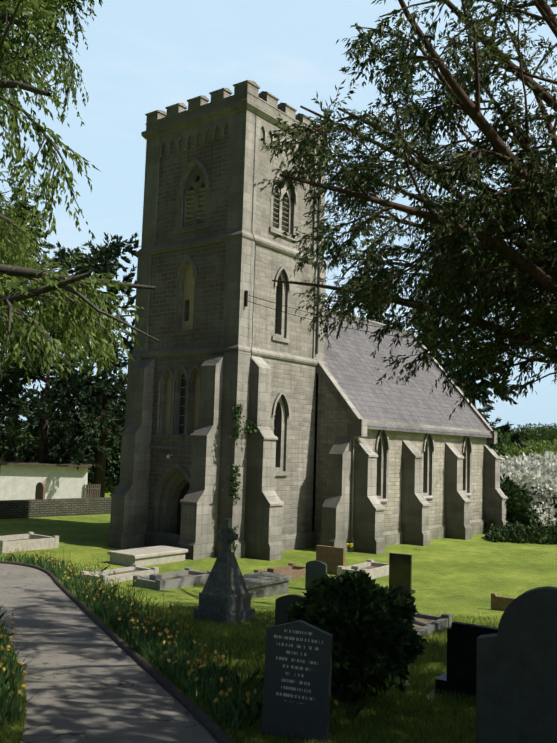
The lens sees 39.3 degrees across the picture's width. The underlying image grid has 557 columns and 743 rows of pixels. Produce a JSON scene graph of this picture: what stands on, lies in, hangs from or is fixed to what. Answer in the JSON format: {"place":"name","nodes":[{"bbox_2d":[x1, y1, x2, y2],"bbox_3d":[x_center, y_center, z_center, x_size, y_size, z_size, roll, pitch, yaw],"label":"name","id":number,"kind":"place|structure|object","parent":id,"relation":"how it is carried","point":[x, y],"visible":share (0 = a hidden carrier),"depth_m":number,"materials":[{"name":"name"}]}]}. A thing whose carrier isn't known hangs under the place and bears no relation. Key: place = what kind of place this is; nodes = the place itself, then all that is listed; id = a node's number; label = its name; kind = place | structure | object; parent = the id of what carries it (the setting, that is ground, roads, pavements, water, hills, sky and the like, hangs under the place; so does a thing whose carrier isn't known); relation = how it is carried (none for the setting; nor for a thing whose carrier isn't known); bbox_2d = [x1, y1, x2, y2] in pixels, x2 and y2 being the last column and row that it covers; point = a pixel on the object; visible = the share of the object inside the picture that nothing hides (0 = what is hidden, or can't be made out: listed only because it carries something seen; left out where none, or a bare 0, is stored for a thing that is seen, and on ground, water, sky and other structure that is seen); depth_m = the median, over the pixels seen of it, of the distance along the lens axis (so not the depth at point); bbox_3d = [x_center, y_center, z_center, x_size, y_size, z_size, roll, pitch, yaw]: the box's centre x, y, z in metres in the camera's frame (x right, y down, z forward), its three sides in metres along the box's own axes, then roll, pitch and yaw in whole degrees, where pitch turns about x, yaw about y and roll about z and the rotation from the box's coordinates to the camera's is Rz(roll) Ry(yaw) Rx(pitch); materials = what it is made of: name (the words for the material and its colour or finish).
{"place":"outdoors","nodes":[
{"label":"outdoors","id":0,"kind":"place"},
{"bbox_2d":[0,0,159,386],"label":"tree","id":1,"kind":"object","parent":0,"point":[48,12],"depth_m":7.43,"materials":[{"name":"green plant"}]},
{"bbox_2d":[67,395,125,483],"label":"tree","id":2,"kind":"object","parent":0,"point":[121,407],"depth_m":57.95,"materials":[{"name":"green plant"}]},
{"bbox_2d":[0,563,217,742],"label":"tarmac path","id":3,"kind":"structure","parent":0,"point":[89,678],"depth_m":9.27,"materials":[{"name":"grey asphalt"}]},
{"bbox_2d":[0,493,556,737],"bbox_3d":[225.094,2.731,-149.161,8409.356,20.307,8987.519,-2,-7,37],"label":"terrain","id":4,"kind":"structure","parent":0,"point":[460,577],"depth_m":25.07,"materials":[{"name":"green plant"}]},
{"bbox_2d":[0,424,52,461],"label":"tree","id":5,"kind":"object","parent":4,"relation":"on","point":[28,435],"depth_m":70.60,"materials":[{"name":"green plant"}]},
{"bbox_2d":[0,532,58,552],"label":"grave kerb","id":6,"kind":"structure","parent":4,"relation":"on","point":[21,542],"depth_m":26.72,"materials":[{"name":"stone"}]},
{"bbox_2d":[0,305,62,451],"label":"tree","id":7,"kind":"object","parent":4,"relation":"on","point":[9,440],"depth_m":52.56,"materials":[{"name":"green plant"}]},
{"bbox_2d":[0,194,69,465],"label":"tree","id":8,"kind":"object","parent":4,"relation":"on","point":[28,208],"depth_m":61.28,"materials":[{"name":"green plant"}]},
{"bbox_2d":[0,461,92,499],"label":"shed","id":9,"kind":"structure","parent":4,"relation":"on","point":[19,480],"depth_m":44.34,"materials":[{"name":"white paint"}]},
{"bbox_2d":[35,482,44,499],"bbox_3d":[-11.699,6.261,38.274,0.620,1.648,0.120,-2,-7,37],"label":"door","id":10,"kind":"structure","parent":9,"relation":"in","point":[40,491],"depth_m":38.22,"materials":[{"name":"wood"}]},
{"bbox_2d":[0,497,110,518],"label":"boundary wall","id":11,"kind":"structure","parent":4,"relation":"on","point":[15,509],"depth_m":38.29,"materials":[{"name":"brick"}]},
{"bbox_2d":[10,259,107,477],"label":"tree","id":12,"kind":"object","parent":4,"relation":"on","point":[63,420],"visible":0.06,"depth_m":56.45,"materials":[{"name":"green plant"}]},
{"bbox_2d":[0,242,121,483],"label":"tree","id":13,"kind":"object","parent":4,"relation":"on","point":[54,441],"visible":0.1,"depth_m":55.12,"materials":[{"name":"green plant"}]},
{"bbox_2d":[0,318,127,475],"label":"tree","id":14,"kind":"object","parent":4,"relation":"on","point":[78,378],"depth_m":46.14,"materials":[{"name":"green plant"}]},
{"bbox_2d":[22,232,140,497],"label":"tree","id":15,"kind":"object","parent":4,"relation":"on","point":[93,406],"depth_m":48.43,"materials":[{"name":"green plant"}]},
{"bbox_2d":[83,484,100,497],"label":"wooden fence","id":16,"kind":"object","parent":4,"relation":"on","point":[91,492],"depth_m":45.20,"materials":[{"name":"brown wood"}]},
{"bbox_2d":[67,459,119,485],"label":"shrub foliage","id":17,"kind":"object","parent":4,"relation":"on","point":[109,480],"depth_m":60.10,"materials":[{"name":"green plant"}]},
{"bbox_2d":[87,476,117,492],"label":"shrub foliage","id":18,"kind":"object","parent":4,"relation":"on","point":[110,487],"depth_m":57.67,"materials":[{"name":"green plant"}]},
{"bbox_2d":[0,561,234,742],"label":"path edging","id":19,"kind":"object","parent":4,"relation":"on","point":[217,732],"visible":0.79,"depth_m":9.67,"materials":[{"name":"grey concrete"}]},
{"bbox_2d":[80,564,158,583],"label":"grave kerb","id":20,"kind":"structure","parent":4,"relation":"on","point":[124,573],"depth_m":21.53,"materials":[{"name":"stone"}]},
{"bbox_2d":[107,545,187,566],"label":"tomb slab","id":21,"kind":"structure","parent":4,"relation":"on","point":[152,555],"depth_m":24.22,"materials":[{"name":"stone"}]},
{"bbox_2d":[133,567,210,589],"bbox_3d":[-2.782,5.684,20.925,0.980,0.630,2.130,-2,-7,36],"label":"granite kerb","id":22,"kind":"object","parent":4,"relation":"on","point":[188,576],"visible":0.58,"depth_m":20.52,"materials":[{"name":"grey stone"}]},
{"bbox_2d":[0,548,388,732],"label":"daffodils","id":23,"kind":"object","parent":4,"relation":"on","point":[160,656],"visible":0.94,"depth_m":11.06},
{"bbox_2d":[107,80,331,560],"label":"tower dressings","id":24,"kind":"structure","parent":4,"relation":"on","point":[235,373],"depth_m":27.74,"materials":[{"name":"stone"}]},
{"bbox_2d":[248,295,487,343],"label":"overhead cables","id":25,"kind":"object","parent":24,"relation":"attached to","point":[335,318],"visible":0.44,"depth_m":23.70,"materials":[{"name":"black metal"}]},
{"bbox_2d":[194,518,254,624],"bbox_3d":[-1.032,4.022,15.276,0.840,2.250,0.840,-2,-7,37],"label":"cross monument","id":26,"kind":"object","parent":4,"relation":"on","point":[224,595],"visible":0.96,"depth_m":15.08,"materials":[{"name":"stone"}]},
{"bbox_2d":[142,353,315,535],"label":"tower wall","id":27,"kind":"structure","parent":4,"relation":"on","point":[294,432],"depth_m":28.70,"materials":[{"name":"stone"}]},
{"bbox_2d":[143,230,323,357],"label":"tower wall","id":28,"kind":"structure","parent":27,"relation":"on","point":[209,260],"depth_m":28.82,"materials":[{"name":"stone"}]},
{"bbox_2d":[156,124,313,255],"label":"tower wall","id":29,"kind":"structure","parent":28,"relation":"on","point":[213,157],"depth_m":29.13,"materials":[{"name":"stone"}]},
{"bbox_2d":[0,601,500,742],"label":"lawn","id":30,"kind":"structure","parent":4,"relation":"on","point":[422,719],"depth_m":8.51,"materials":[{"name":"green plant"}]},
{"bbox_2d":[242,571,291,598],"bbox_3d":[-0.660,5.551,19.413,1.000,0.820,2.050,-2,-7,35],"label":"chest tomb","id":31,"kind":"object","parent":4,"relation":"on","point":[261,584],"visible":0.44,"depth_m":19.41,"materials":[{"name":"stone"}]},
{"bbox_2d":[254,563,305,578],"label":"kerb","id":32,"kind":"structure","parent":4,"relation":"on","point":[293,570],"depth_m":22.66,"materials":[{"name":"stone"}]},
{"bbox_2d":[275,594,303,625],"bbox_3d":[0.235,3.649,11.053,0.620,0.950,0.080,-1,-6,29],"label":"grey headstone","id":33,"kind":"object","parent":4,"relation":"on","point":[282,603],"visible":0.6,"depth_m":11.13,"materials":[{"name":"stone"}]},
{"bbox_2d":[261,620,332,742],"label":"headstone","id":34,"kind":"object","parent":4,"relation":"on","point":[297,681],"visible":0.87,"depth_m":7.05,"materials":[{"name":"stone"}]},
{"bbox_2d":[305,560,326,589],"bbox_3d":[0.999,5.400,20.654,0.620,0.780,0.080,-2,-7,34],"label":"headstone","id":35,"kind":"object","parent":4,"relation":"on","point":[315,569],"visible":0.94,"depth_m":20.66,"materials":[{"name":"stone"}]},
{"bbox_2d":[316,545,344,574],"bbox_3d":[1.563,5.682,23.509,0.950,0.800,0.120,-2,-7,34],"label":"headstone","id":36,"kind":"object","parent":4,"relation":"on","point":[331,558],"visible":0.71,"depth_m":23.42,"materials":[{"name":"stone"}]},
{"bbox_2d":[346,543,353,552],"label":"yellow flowers","id":37,"kind":"object","parent":4,"relation":"on","point":[349,545],"visible":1,"depth_m":25.98,"materials":[{"name":"yellow plant"}]},
{"bbox_2d":[285,568,426,704],"bbox_3d":[0.792,2.971,8.720,1.810,1.543,1.687,-2,-7,37],"label":"bush","id":38,"kind":"object","parent":4,"relation":"on","point":[364,620],"depth_m":8.23,"materials":[{"name":"green plant"}]},
{"bbox_2d":[337,559,388,578],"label":"pale kerb","id":39,"kind":"structure","parent":4,"relation":"on","point":[374,569],"depth_m":23.16,"materials":[{"name":"stone"}]},
{"bbox_2d":[388,553,414,593],"bbox_3d":[3.247,5.527,20.823,0.750,1.300,0.300,-2,-7,33],"label":"black headstone","id":40,"kind":"object","parent":4,"relation":"on","point":[400,569],"visible":0.5,"depth_m":20.79,"materials":[{"name":"stone"}]},
{"bbox_2d":[312,308,507,553],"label":"nave","id":41,"kind":"structure","parent":4,"relation":"on","point":[353,508],"depth_m":32.54,"materials":[{"name":"grey stone"}]},
{"bbox_2d":[222,403,501,550],"bbox_3d":[4.774,4.391,32.701,0.981,5.012,18.939,-3,-7,42],"label":"ivy on stonework","id":42,"kind":"object","parent":41,"relation":"attached to","point":[238,434],"visible":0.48,"depth_m":26.23,"materials":[{"name":"green plant"}]},
{"bbox_2d":[412,613,451,636],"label":"kerb","id":43,"kind":"structure","parent":4,"relation":"on","point":[427,623],"depth_m":14.86,"materials":[{"name":"stone"}]},
{"bbox_2d":[419,689,475,702],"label":"black granite vase slab","id":44,"kind":"structure","parent":4,"relation":"on","point":[436,691],"depth_m":9.13,"materials":[{"name":"black stone"}]},
{"bbox_2d":[410,315,504,451],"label":"tree","id":45,"kind":"object","parent":4,"relation":"on","point":[458,368],"visible":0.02,"depth_m":55.07,"materials":[{"name":"green plant"}]},
{"bbox_2d":[435,621,497,695],"bbox_3d":[2.390,3.584,9.228,1.000,1.120,0.300,-2,-6,31],"label":"headstone","id":46,"kind":"object","parent":4,"relation":"on","point":[459,676],"visible":0.35,"depth_m":9.30,"materials":[{"name":"black stone"}]},
{"bbox_2d":[491,593,514,610],"bbox_3d":[5.297,5.340,17.992,0.780,0.360,0.120,-2,-7,33],"label":"headstone","id":47,"kind":"object","parent":4,"relation":"on","point":[501,603],"visible":0.54,"depth_m":18.04,"materials":[{"name":"stone"}]},
{"bbox_2d":[481,523,525,542],"bbox_3d":[10.717,7.848,35.728,2.863,1.849,5.829,-2,-7,37],"label":"hedge foliage","id":48,"kind":"object","parent":4,"relation":"on","point":[504,532],"depth_m":34.87,"materials":[{"name":"green plant"}]},
{"bbox_2d":[484,473,539,528],"bbox_3d":[11.275,7.339,39.751,3.992,4.372,3.978,-2,-7,37],"label":"shrub foliage","id":49,"kind":"object","parent":4,"relation":"on","point":[520,500],"depth_m":38.80,"materials":[{"name":"green plant"}]},
{"bbox_2d":[476,586,556,742],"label":"tall headstone","id":50,"kind":"object","parent":4,"relation":"on","point":[516,687],"visible":1,"depth_m":5.04,"materials":[{"name":"grey stone"}]},
{"bbox_2d":[493,441,556,462],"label":"shrub foliage","id":51,"kind":"object","parent":4,"relation":"on","point":[513,451],"depth_m":78.49,"materials":[{"name":"green plant"}]},
{"bbox_2d":[497,426,556,447],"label":"shrub foliage","id":52,"kind":"object","parent":4,"relation":"on","point":[533,436],"depth_m":209.61,"materials":[{"name":"green plant"}]},
{"bbox_2d":[500,451,556,528],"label":"blossom tree","id":53,"kind":"object","parent":4,"relation":"on","point":[527,470],"depth_m":41.28,"materials":[{"name":"white plant"}]},
{"bbox_2d":[511,524,552,544],"bbox_3d":[11.768,7.844,35.741,2.899,1.820,5.751,-2,-7,37],"label":"hedge foliage","id":54,"kind":"object","parent":4,"relation":"on","point":[529,530],"depth_m":34.67,"materials":[{"name":"green plant"}]},
{"bbox_2d":[514,437,556,452],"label":"shrub foliage","id":55,"kind":"object","parent":4,"relation":"on","point":[548,445],"visible":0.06,"depth_m":93.89,"materials":[{"name":"green plant"}]},
{"bbox_2d":[514,423,556,437],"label":"tree","id":56,"kind":"object","parent":4,"relation":"on","point":[548,426],"visible":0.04,"depth_m":227.70,"materials":[{"name":"green plant"}]},
{"bbox_2d":[534,525,556,544],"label":"hedge foliage","id":57,"kind":"object","parent":4,"relation":"on","point":[552,535],"depth_m":34.36,"materials":[{"name":"green plant"}]},
{"bbox_2d":[0,0,556,430],"label":"sky","id":58,"kind":"structure","parent":0,"point":[142,57],"materials":[{"name":"blue"}]},
{"bbox_2d":[363,280,393,324],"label":"tree","id":59,"kind":"object","parent":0,"point":[383,318],"depth_m":60.65,"materials":[{"name":"green plant"}]},
{"bbox_2d":[312,372,486,532],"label":"nave walls","id":60,"kind":"structure","parent":0,"point":[332,419],"depth_m":31.52,"materials":[{"name":"beige stone"}]},
{"bbox_2d":[254,0,556,420],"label":"tree","id":61,"kind":"object","parent":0,"point":[454,269],"depth_m":11.03,"materials":[{"name":"green plant"}]},
{"bbox_2d":[449,324,529,458],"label":"tree","id":62,"kind":"object","parent":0,"point":[483,397],"depth_m":48.14,"materials":[{"name":"green plant"}]}
]}

